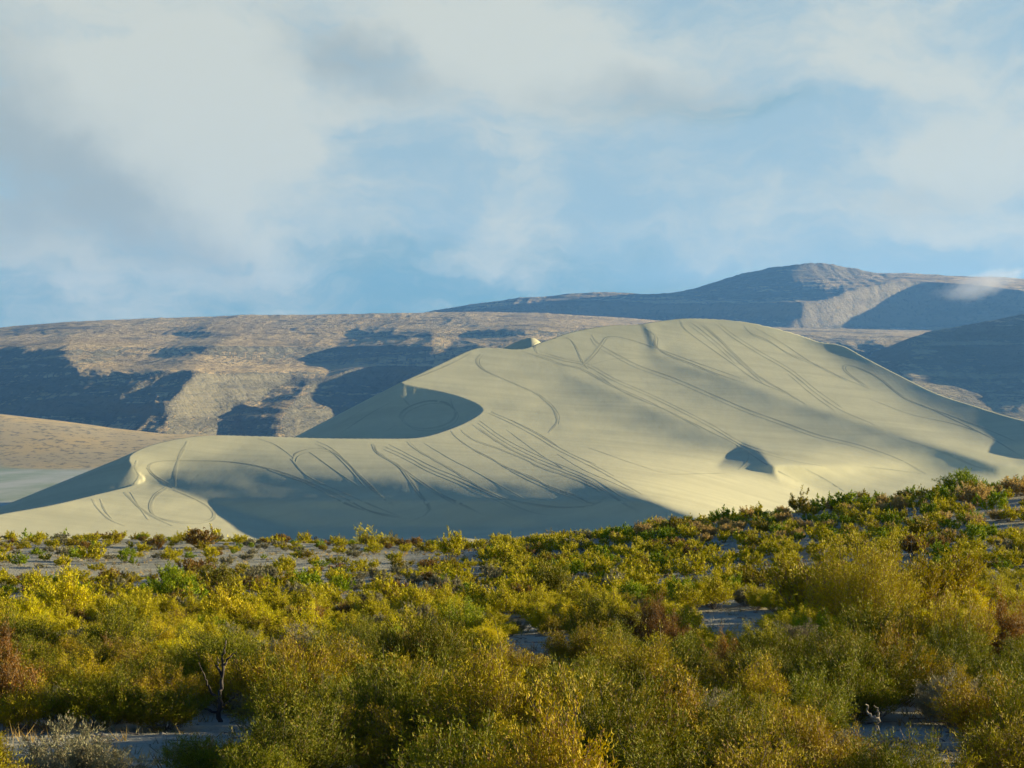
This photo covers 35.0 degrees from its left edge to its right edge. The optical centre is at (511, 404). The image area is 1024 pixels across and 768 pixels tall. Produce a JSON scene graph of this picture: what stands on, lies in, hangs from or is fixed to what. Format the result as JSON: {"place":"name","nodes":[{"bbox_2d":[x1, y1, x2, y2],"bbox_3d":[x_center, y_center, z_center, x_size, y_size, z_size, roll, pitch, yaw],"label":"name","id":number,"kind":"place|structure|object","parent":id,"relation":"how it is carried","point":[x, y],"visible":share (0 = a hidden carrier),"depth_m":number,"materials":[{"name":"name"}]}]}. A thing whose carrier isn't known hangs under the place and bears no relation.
{"place":"outdoors","nodes":[
{"label":"outdoors","id":0,"kind":"place"},
{"bbox_2d":[0,312,929,436],"bbox_3d":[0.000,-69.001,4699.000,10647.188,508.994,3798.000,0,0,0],"label":"mesa","id":1,"kind":"structure","parent":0,"point":[271,375],"depth_m":3929.48,"materials":[{"name":"stone"}]},
{"bbox_2d":[0,318,1023,545],"bbox_3d":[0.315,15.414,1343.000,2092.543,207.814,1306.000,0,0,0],"label":"sand dune","id":2,"kind":"structure","parent":0,"point":[592,429],"depth_m":1217.15,"materials":[{"name":"beige sand"}]},
{"bbox_2d":[0,414,1023,767],"bbox_3d":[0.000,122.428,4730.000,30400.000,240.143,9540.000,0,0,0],"label":"ground","id":3,"kind":"structure","parent":0,"point":[38,454],"depth_m":73.45,"materials":[{"name":"beige sand"}]},
{"bbox_2d":[0,619,49,721],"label":"buckwheat bush","id":4,"kind":"object","parent":3,"relation":"on","point":[10,668],"visible":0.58,"depth_m":18.24,"materials":[{"name":"orange plant"}]},
{"bbox_2d":[0,673,58,731],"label":"rabbitbrush","id":5,"kind":"object","parent":3,"relation":"on","point":[16,711],"visible":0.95,"depth_m":17.06,"materials":[{"name":"green plant"}]},
{"bbox_2d":[9,586,50,618],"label":"rabbitbrush","id":6,"kind":"object","parent":3,"relation":"on","point":[27,607],"visible":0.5,"depth_m":36.03,"materials":[{"name":"yellow plant"}]},
{"bbox_2d":[0,607,65,653],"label":"greasewood","id":7,"kind":"object","parent":3,"relation":"on","point":[38,632],"visible":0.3,"depth_m":26.10,"materials":[{"name":"green plant"}]},
{"bbox_2d":[0,652,69,695],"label":"rabbitbrush","id":8,"kind":"object","parent":3,"relation":"on","point":[52,675],"visible":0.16,"depth_m":20.60,"materials":[{"name":"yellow plant"}]},
{"bbox_2d":[13,632,72,677],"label":"greasewood","id":9,"kind":"object","parent":3,"relation":"on","point":[42,654],"visible":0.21,"depth_m":22.87,"materials":[{"name":"green plant"}]},
{"bbox_2d":[32,561,102,613],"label":"rabbitbrush","id":10,"kind":"object","parent":3,"relation":"on","point":[65,589],"visible":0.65,"depth_m":38.95,"materials":[{"name":"yellow plant"}]},
{"bbox_2d":[49,643,119,696],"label":"rabbitbrush","id":11,"kind":"object","parent":3,"relation":"on","point":[86,674],"visible":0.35,"depth_m":20.14,"materials":[{"name":"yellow plant"}]},
{"bbox_2d":[15,710,156,767],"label":"saltbush","id":12,"kind":"object","parent":3,"relation":"on","point":[77,756],"visible":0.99,"depth_m":12.14,"materials":[{"name":"grey plant"}]},
{"bbox_2d":[58,628,113,672],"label":"greasewood","id":13,"kind":"object","parent":3,"relation":"on","point":[97,651],"visible":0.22,"depth_m":23.46,"materials":[{"name":"green plant"}]},
{"bbox_2d":[28,663,157,729],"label":"greasewood","id":14,"kind":"object","parent":3,"relation":"on","point":[85,701],"visible":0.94,"depth_m":17.17,"materials":[{"name":"green plant"}]},
{"bbox_2d":[76,592,168,650],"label":"greasewood","id":15,"kind":"object","parent":3,"relation":"on","point":[130,626],"visible":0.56,"depth_m":26.30,"materials":[{"name":"green plant"}]},
{"bbox_2d":[92,620,175,667],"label":"rabbitbrush","id":16,"kind":"object","parent":3,"relation":"on","point":[131,644],"visible":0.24,"depth_m":23.39,"materials":[{"name":"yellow plant"}]},
{"bbox_2d":[107,652,175,683],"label":"greasewood","id":17,"kind":"object","parent":3,"relation":"on","point":[143,669],"visible":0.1,"depth_m":21.60,"materials":[{"name":"green plant"}]},
{"bbox_2d":[113,660,209,700],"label":"rabbitbrush","id":18,"kind":"object","parent":3,"relation":"on","point":[152,677],"visible":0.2,"depth_m":19.08,"materials":[{"name":"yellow plant"}]},
{"bbox_2d":[140,615,184,650],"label":"rabbitbrush","id":19,"kind":"object","parent":3,"relation":"on","point":[170,633],"visible":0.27,"depth_m":27.89,"materials":[{"name":"yellow plant"}]},
{"bbox_2d":[111,676,220,731],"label":"greasewood","id":20,"kind":"object","parent":3,"relation":"on","point":[168,707],"visible":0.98,"depth_m":17.22,"materials":[{"name":"green plant"}]},
{"bbox_2d":[147,561,206,595],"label":"greasewood","id":21,"kind":"object","parent":3,"relation":"on","point":[169,581],"visible":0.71,"depth_m":49.84,"materials":[{"name":"green plant"}]},
{"bbox_2d":[153,731,235,767],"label":"greasewood","id":22,"kind":"object","parent":3,"relation":"on","point":[196,759],"visible":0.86,"depth_m":13.35,"materials":[{"name":"green plant"}]},
{"bbox_2d":[192,557,237,590],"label":"greasewood","id":23,"kind":"object","parent":3,"relation":"on","point":[223,573],"visible":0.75,"depth_m":51.01,"materials":[{"name":"green plant"}]},
{"bbox_2d":[196,639,241,721],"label":"dead shrub","id":24,"kind":"object","parent":3,"relation":"on","point":[219,709],"visible":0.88,"depth_m":18.50,"materials":[{"name":"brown wood"}]},
{"bbox_2d":[174,624,280,684],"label":"greasewood","id":25,"kind":"object","parent":3,"relation":"on","point":[195,660],"visible":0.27,"depth_m":21.15,"materials":[{"name":"green plant"}]},
{"bbox_2d":[193,582,265,621],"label":"rabbitbrush","id":26,"kind":"object","parent":3,"relation":"on","point":[227,604],"visible":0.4,"depth_m":36.41,"materials":[{"name":"yellow plant"}]},
{"bbox_2d":[185,642,277,705],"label":"greasewood","id":27,"kind":"object","parent":3,"relation":"on","point":[246,653],"visible":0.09,"depth_m":20.43,"materials":[{"name":"green plant"}]},
{"bbox_2d":[198,650,276,712],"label":"rabbitbrush","id":28,"kind":"object","parent":3,"relation":"on","point":[214,674],"visible":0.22,"depth_m":19.66,"materials":[{"name":"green plant"}]},
{"bbox_2d":[210,731,307,767],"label":"greasewood","id":29,"kind":"object","parent":3,"relation":"on","point":[270,760],"visible":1,"depth_m":11.56,"materials":[{"name":"green plant"}]},
{"bbox_2d":[214,627,354,716],"bbox_3d":[-2.447,3.036,17.908,1.604,1.175,1.273,1,0,-39],"label":"rabbitbrush","id":30,"kind":"object","parent":3,"relation":"on","point":[245,681],"visible":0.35,"depth_m":17.82,"materials":[{"name":"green plant"}]},
{"bbox_2d":[222,659,350,733],"bbox_3d":[-2.061,2.849,15.266,1.181,0.977,1.034,0,0,-40],"label":"greasewood","id":31,"kind":"object","parent":3,"relation":"on","point":[297,700],"visible":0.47,"depth_m":15.22,"materials":[{"name":"green plant"}]},
{"bbox_2d":[214,693,371,767],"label":"greasewood","id":32,"kind":"object","parent":3,"relation":"on","point":[312,734],"visible":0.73,"depth_m":12.13,"materials":[{"name":"green plant"}]},
{"bbox_2d":[226,700,368,767],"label":"rabbitbrush","id":33,"kind":"object","parent":3,"relation":"on","point":[344,722],"visible":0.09,"depth_m":13.12,"materials":[{"name":"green plant"}]},
{"bbox_2d":[270,619,331,664],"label":"saltbush","id":34,"kind":"object","parent":3,"relation":"on","point":[307,637],"visible":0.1,"depth_m":26.36,"materials":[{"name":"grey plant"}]},
{"bbox_2d":[287,597,336,632],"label":"rabbitbrush","id":35,"kind":"object","parent":3,"relation":"on","point":[311,617],"visible":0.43,"depth_m":33.68,"materials":[{"name":"yellow plant"}]},
{"bbox_2d":[295,621,357,669],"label":"greasewood","id":36,"kind":"object","parent":3,"relation":"on","point":[315,638],"visible":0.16,"depth_m":23.16,"materials":[{"name":"green plant"}]},
{"bbox_2d":[315,628,421,682],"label":"rabbitbrush","id":37,"kind":"object","parent":3,"relation":"on","point":[352,657],"visible":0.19,"depth_m":19.57,"materials":[{"name":"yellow plant"}]},
{"bbox_2d":[298,665,441,767],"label":"greasewood","id":38,"kind":"object","parent":3,"relation":"on","point":[364,701],"visible":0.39,"depth_m":13.76,"materials":[{"name":"green plant"}]},
{"bbox_2d":[311,643,458,747],"bbox_3d":[-0.982,2.680,14.523,1.211,1.142,1.344,-5,-5,41],"label":"greasewood","id":39,"kind":"object","parent":3,"relation":"on","point":[400,681],"visible":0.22,"depth_m":14.58,"materials":[{"name":"green plant"}]},
{"bbox_2d":[344,702,454,767],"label":"rabbitbrush","id":40,"kind":"object","parent":3,"relation":"on","point":[381,744],"visible":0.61,"depth_m":12.99,"materials":[{"name":"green plant"}]},
{"bbox_2d":[361,597,474,676],"bbox_3d":[-1.197,3.215,20.960,1.504,1.465,1.435,-3,-1,-7],"label":"greasewood","id":41,"kind":"object","parent":3,"relation":"on","point":[410,647],"visible":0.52,"depth_m":20.95,"materials":[{"name":"green plant"}]},
{"bbox_2d":[436,592,493,638],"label":"greasewood","id":42,"kind":"object","parent":3,"relation":"on","point":[469,614],"visible":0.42,"depth_m":32.20,"materials":[{"name":"green plant"}]},
{"bbox_2d":[379,704,561,767],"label":"greasewood","id":43,"kind":"object","parent":3,"relation":"on","point":[448,763],"visible":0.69,"depth_m":9.54,"materials":[{"name":"green plant"}]},
{"bbox_2d":[403,668,544,753],"bbox_3d":[-0.287,2.643,13.343,1.298,1.009,1.226,0,0,-4],"label":"rabbitbrush","id":44,"kind":"object","parent":3,"relation":"on","point":[441,716],"visible":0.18,"depth_m":13.33,"materials":[{"name":"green plant"}]},
{"bbox_2d":[402,611,557,742],"bbox_3d":[-0.272,2.504,14.151,1.304,1.424,1.269,0,0,26],"label":"rabbitbrush","id":45,"kind":"object","parent":3,"relation":"on","point":[491,668],"visible":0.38,"depth_m":14.09,"materials":[{"name":"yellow plant"}]},
{"bbox_2d":[452,706,537,765],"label":"rabbitbrush","id":46,"kind":"object","parent":3,"relation":"on","point":[500,730],"visible":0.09,"depth_m":12.70,"materials":[{"name":"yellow plant"}]},
{"bbox_2d":[0,474,1023,767],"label":"scrub","id":47,"kind":"object","parent":3,"relation":"on","point":[622,586],"visible":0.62,"depth_m":54.61,"materials":[{"name":"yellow plant"}]},
{"bbox_2d":[477,641,553,684],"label":"rabbitbrush","id":48,"kind":"object","parent":3,"relation":"on","point":[520,659],"visible":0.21,"depth_m":22.04,"materials":[{"name":"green plant"}]},
{"bbox_2d":[462,660,632,767],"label":"rabbitbrush","id":49,"kind":"object","parent":3,"relation":"on","point":[538,755],"visible":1,"depth_m":8.99,"materials":[{"name":"yellow plant"}]},
{"bbox_2d":[523,557,573,594],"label":"greasewood","id":50,"kind":"object","parent":3,"relation":"on","point":[551,581],"visible":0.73,"depth_m":43.37,"materials":[{"name":"green plant"}]},
{"bbox_2d":[538,617,614,664],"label":"rabbitbrush","id":51,"kind":"object","parent":3,"relation":"on","point":[556,644],"visible":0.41,"depth_m":25.23,"materials":[{"name":"green plant"}]},
{"bbox_2d":[514,662,641,739],"bbox_3d":[0.576,2.673,13.885,1.269,1.067,1.431,-6,1,-5],"label":"rabbitbrush","id":52,"kind":"object","parent":3,"relation":"on","point":[546,686],"visible":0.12,"depth_m":13.73,"materials":[{"name":"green plant"}]},
{"bbox_2d":[520,680,641,757],"bbox_3d":[0.563,2.595,12.417,1.122,0.926,1.144,1,-1,39],"label":"greasewood","id":53,"kind":"object","parent":3,"relation":"on","point":[593,703],"visible":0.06,"depth_m":12.51,"materials":[{"name":"green plant"}]},
{"bbox_2d":[522,657,649,703],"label":"greasewood","id":54,"kind":"object","parent":3,"relation":"on","point":[593,666],"visible":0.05,"depth_m":16.01,"materials":[{"name":"green plant"}]},
{"bbox_2d":[555,582,631,636],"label":"greasewood","id":55,"kind":"object","parent":3,"relation":"on","point":[598,616],"visible":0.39,"depth_m":27.92,"materials":[{"name":"green plant"}]},
{"bbox_2d":[552,618,647,670],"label":"rabbitbrush","id":56,"kind":"object","parent":3,"relation":"on","point":[607,655],"visible":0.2,"depth_m":22.00,"materials":[{"name":"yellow plant"}]},
{"bbox_2d":[581,620,644,661],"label":"greasewood","id":57,"kind":"object","parent":3,"relation":"on","point":[618,637],"visible":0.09,"depth_m":23.53,"materials":[{"name":"green plant"}]},
{"bbox_2d":[533,660,716,767],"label":"greasewood","id":58,"kind":"object","parent":3,"relation":"on","point":[592,730],"visible":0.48,"depth_m":11.26,"materials":[{"name":"green plant"}]},
{"bbox_2d":[592,618,703,695],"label":"rabbitbrush","id":59,"kind":"object","parent":3,"relation":"on","point":[648,657],"visible":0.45,"depth_m":19.18,"materials":[{"name":"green plant"}]},
{"bbox_2d":[610,586,698,646],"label":"buckwheat bush","id":60,"kind":"object","parent":3,"relation":"on","point":[668,629],"visible":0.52,"depth_m":27.50,"materials":[{"name":"orange plant"}]},
{"bbox_2d":[598,721,712,767],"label":"greasewood","id":61,"kind":"object","parent":3,"relation":"on","point":[657,759],"visible":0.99,"depth_m":10.74,"materials":[{"name":"green plant"}]},
{"bbox_2d":[597,643,751,765],"bbox_3d":[1.337,2.578,13.685,1.174,1.199,1.280,0,0,45],"label":"rabbitbrush","id":62,"kind":"object","parent":3,"relation":"on","point":[683,694],"visible":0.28,"depth_m":13.55,"materials":[{"name":"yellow plant"}]},
{"bbox_2d":[629,667,720,705],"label":"greasewood","id":63,"kind":"object","parent":3,"relation":"on","point":[672,682],"visible":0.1,"depth_m":18.14,"materials":[{"name":"green plant"}]},
{"bbox_2d":[641,639,720,682],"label":"greasewood","id":64,"kind":"object","parent":3,"relation":"on","point":[703,665],"visible":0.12,"depth_m":21.00,"materials":[{"name":"green plant"}]},
{"bbox_2d":[648,625,714,669],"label":"greasewood","id":65,"kind":"object","parent":3,"relation":"on","point":[683,642],"visible":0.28,"depth_m":23.68,"materials":[{"name":"green plant"}]},
{"bbox_2d":[691,652,740,707],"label":"rabbitbrush","id":66,"kind":"object","parent":3,"relation":"on","point":[716,676],"visible":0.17,"depth_m":19.40,"materials":[{"name":"green plant"}]},
{"bbox_2d":[696,624,742,663],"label":"buckwheat bush","id":67,"kind":"object","parent":3,"relation":"on","point":[723,648],"visible":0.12,"depth_m":22.93,"materials":[{"name":"orange plant"}]},
{"bbox_2d":[668,679,784,760],"bbox_3d":[1.777,2.651,13.107,1.062,0.901,0.855,0,0,-45],"label":"greasewood","id":68,"kind":"object","parent":3,"relation":"on","point":[725,707],"visible":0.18,"depth_m":13.09,"materials":[{"name":"green plant"}]},
{"bbox_2d":[703,650,791,712],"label":"rabbitbrush","id":69,"kind":"object","parent":3,"relation":"on","point":[756,683],"visible":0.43,"depth_m":17.72,"materials":[{"name":"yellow plant"}]},
{"bbox_2d":[681,705,816,767],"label":"rabbitbrush","id":70,"kind":"object","parent":3,"relation":"on","point":[713,731],"visible":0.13,"depth_m":12.31,"materials":[{"name":"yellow plant"}]},
{"bbox_2d":[712,639,796,678],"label":"greasewood","id":71,"kind":"object","parent":3,"relation":"on","point":[733,662],"visible":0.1,"depth_m":21.34,"materials":[{"name":"green plant"}]},
{"bbox_2d":[681,710,830,767],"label":"bush","id":72,"kind":"object","parent":3,"relation":"on","point":[752,731],"visible":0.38,"depth_m":11.39,"materials":[{"name":"green plant"}]},
{"bbox_2d":[718,640,798,698],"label":"greasewood","id":73,"kind":"object","parent":3,"relation":"on","point":[787,670],"visible":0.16,"depth_m":18.92,"materials":[{"name":"green plant"}]},
{"bbox_2d":[691,725,847,767],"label":"rabbitbrush","id":74,"kind":"object","parent":3,"relation":"on","point":[782,760],"visible":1,"depth_m":10.65,"materials":[{"name":"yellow plant"}]},
{"bbox_2d":[733,618,816,669],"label":"greasewood","id":75,"kind":"object","parent":3,"relation":"on","point":[792,646],"visible":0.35,"depth_m":22.38,"materials":[{"name":"green plant"}]},
{"bbox_2d":[746,691,836,739],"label":"rabbitbrush","id":76,"kind":"object","parent":3,"relation":"on","point":[788,708],"visible":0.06,"depth_m":15.29,"materials":[{"name":"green plant"}]},
{"bbox_2d":[752,534,854,614],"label":"rabbitbrush","id":77,"kind":"object","parent":3,"relation":"on","point":[795,588],"visible":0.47,"depth_m":33.14,"materials":[{"name":"green plant"}]},
{"bbox_2d":[751,687,873,767],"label":"rabbitbrush","id":78,"kind":"object","parent":3,"relation":"on","point":[818,743],"visible":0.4,"depth_m":11.68,"materials":[{"name":"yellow plant"}]},
{"bbox_2d":[788,602,840,632],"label":"greasewood","id":79,"kind":"object","parent":3,"relation":"on","point":[797,622],"visible":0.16,"depth_m":28.83,"materials":[{"name":"green plant"}]},
{"bbox_2d":[775,661,860,737],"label":"greasewood","id":80,"kind":"object","parent":3,"relation":"on","point":[836,704],"visible":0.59,"depth_m":16.70,"materials":[{"name":"green plant"}]},
{"bbox_2d":[782,613,880,702],"bbox_3d":[3.993,3.186,19.892,1.272,1.232,1.069,0,0,-28],"label":"greasewood","id":81,"kind":"object","parent":3,"relation":"on","point":[812,652],"visible":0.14,"depth_m":19.89,"materials":[{"name":"green plant"}]},
{"bbox_2d":[781,640,907,724],"bbox_3d":[3.692,3.188,18.515,1.478,0.960,1.392,1,2,-13],"label":"greasewood","id":82,"kind":"object","parent":3,"relation":"on","point":[868,692],"visible":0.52,"depth_m":18.29,"materials":[{"name":"green plant"}]},
{"bbox_2d":[799,507,927,630],"bbox_3d":[6.404,3.106,29.518,2.395,2.782,2.868,0,1,17],"label":"rabbitbrush","id":83,"kind":"object","parent":3,"relation":"on","point":[863,584],"visible":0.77,"depth_m":29.27,"materials":[{"name":"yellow plant"}]},
{"bbox_2d":[807,591,919,651],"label":"greasewood","id":84,"kind":"object","parent":3,"relation":"on","point":[872,624],"visible":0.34,"depth_m":24.71,"materials":[{"name":"green plant"}]},
{"bbox_2d":[803,623,931,716],"bbox_3d":[4.245,3.174,19.087,1.427,1.139,1.360,3,2,-9],"label":"greasewood","id":85,"kind":"object","parent":3,"relation":"on","point":[905,677],"visible":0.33,"depth_m":19.07,"materials":[{"name":"green plant"}]},
{"bbox_2d":[812,722,943,767],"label":"greasewood","id":86,"kind":"object","parent":3,"relation":"on","point":[883,758],"visible":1,"depth_m":10.96,"materials":[{"name":"green plant"}]},
{"bbox_2d":[826,617,945,706],"bbox_3d":[4.853,3.332,20.977,1.736,1.196,1.426,5,3,-27],"label":"bush","id":87,"kind":"object","parent":3,"relation":"on","point":[907,648],"visible":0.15,"depth_m":20.96,"materials":[{"name":"green plant"}]},
{"bbox_2d":[864,544,950,615],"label":"rabbitbrush","id":88,"kind":"object","parent":3,"relation":"on","point":[933,580],"visible":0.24,"depth_m":33.12,"materials":[{"name":"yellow plant"}]},
{"bbox_2d":[872,742,985,767],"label":"rabbitbrush","id":89,"kind":"object","parent":3,"relation":"on","point":[960,762],"visible":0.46,"depth_m":11.39,"materials":[{"name":"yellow plant"}]},
{"bbox_2d":[884,532,994,613],"bbox_3d":[9.198,3.670,34.988,2.219,1.950,2.274,-3,3,-37],"label":"rabbitbrush","id":90,"kind":"object","parent":3,"relation":"on","point":[960,579],"visible":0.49,"depth_m":34.64,"materials":[{"name":"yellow plant"}]},
{"bbox_2d":[888,583,1004,655],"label":"rabbitbrush","id":91,"kind":"object","parent":3,"relation":"on","point":[920,624],"visible":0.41,"depth_m":24.43,"materials":[{"name":"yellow plant"}]},
{"bbox_2d":[917,639,990,683],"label":"greasewood","id":92,"kind":"object","parent":3,"relation":"on","point":[970,671],"visible":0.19,"depth_m":21.28,"materials":[{"name":"green plant"}]},
{"bbox_2d":[910,664,999,726],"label":"saltbush","id":93,"kind":"object","parent":3,"relation":"on","point":[928,696],"visible":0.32,"depth_m":18.21,"materials":[{"name":"grey plant"}]},
{"bbox_2d":[931,467,986,490],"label":"greasewood","id":94,"kind":"object","parent":3,"relation":"on","point":[961,475],"visible":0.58,"depth_m":78.99,"materials":[{"name":"green plant"}]},
{"bbox_2d":[919,615,1001,668],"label":"greasewood","id":95,"kind":"object","parent":3,"relation":"on","point":[963,638],"visible":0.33,"depth_m":22.82,"materials":[{"name":"green plant"}]},
{"bbox_2d":[923,669,1021,741],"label":"rabbitbrush","id":96,"kind":"object","parent":3,"relation":"on","point":[959,713],"visible":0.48,"depth_m":16.05,"materials":[{"name":"green plant"}]},
{"bbox_2d":[954,585,996,617],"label":"rabbitbrush","id":97,"kind":"object","parent":3,"relation":"on","point":[975,596],"visible":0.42,"depth_m":33.51,"materials":[{"name":"yellow plant"}]},
{"bbox_2d":[947,700,1023,767],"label":"rabbitbrush","id":98,"kind":"object","parent":3,"relation":"on","point":[1010,756],"visible":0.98,"depth_m":11.82,"materials":[{"name":"green plant"}]},
{"bbox_2d":[949,660,1023,752],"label":"greasewood","id":99,"kind":"object","parent":3,"relation":"on","point":[1009,705],"visible":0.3,"depth_m":13.11,"materials":[{"name":"green plant"}]},
{"bbox_2d":[958,578,1023,660],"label":"buckwheat bush","id":100,"kind":"object","parent":3,"relation":"on","point":[1012,626],"visible":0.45,"depth_m":25.06,"materials":[{"name":"orange plant"}]},
{"bbox_2d":[984,630,1023,687],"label":"greasewood","id":101,"kind":"object","parent":3,"relation":"on","point":[1020,664],"visible":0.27,"depth_m":19.67,"materials":[{"name":"green plant"}]},
{"bbox_2d":[0,0,1023,327],"label":"sky","id":102,"kind":"structure","parent":0,"point":[159,158],"materials":[{"name":"blue"}]},
{"bbox_2d":[424,263,1023,330],"bbox_3d":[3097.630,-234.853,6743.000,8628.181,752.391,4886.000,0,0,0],"label":"mountain","id":103,"kind":"structure","parent":0,"point":[819,295],"depth_m":6581.33,"materials":[{"name":"stone"}]},
{"bbox_2d":[865,314,1023,420],"bbox_3d":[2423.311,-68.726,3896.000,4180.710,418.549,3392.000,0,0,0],"label":"hill","id":104,"kind":"structure","parent":0,"point":[980,365],"depth_m":3902.94,"materials":[{"name":"stone"}]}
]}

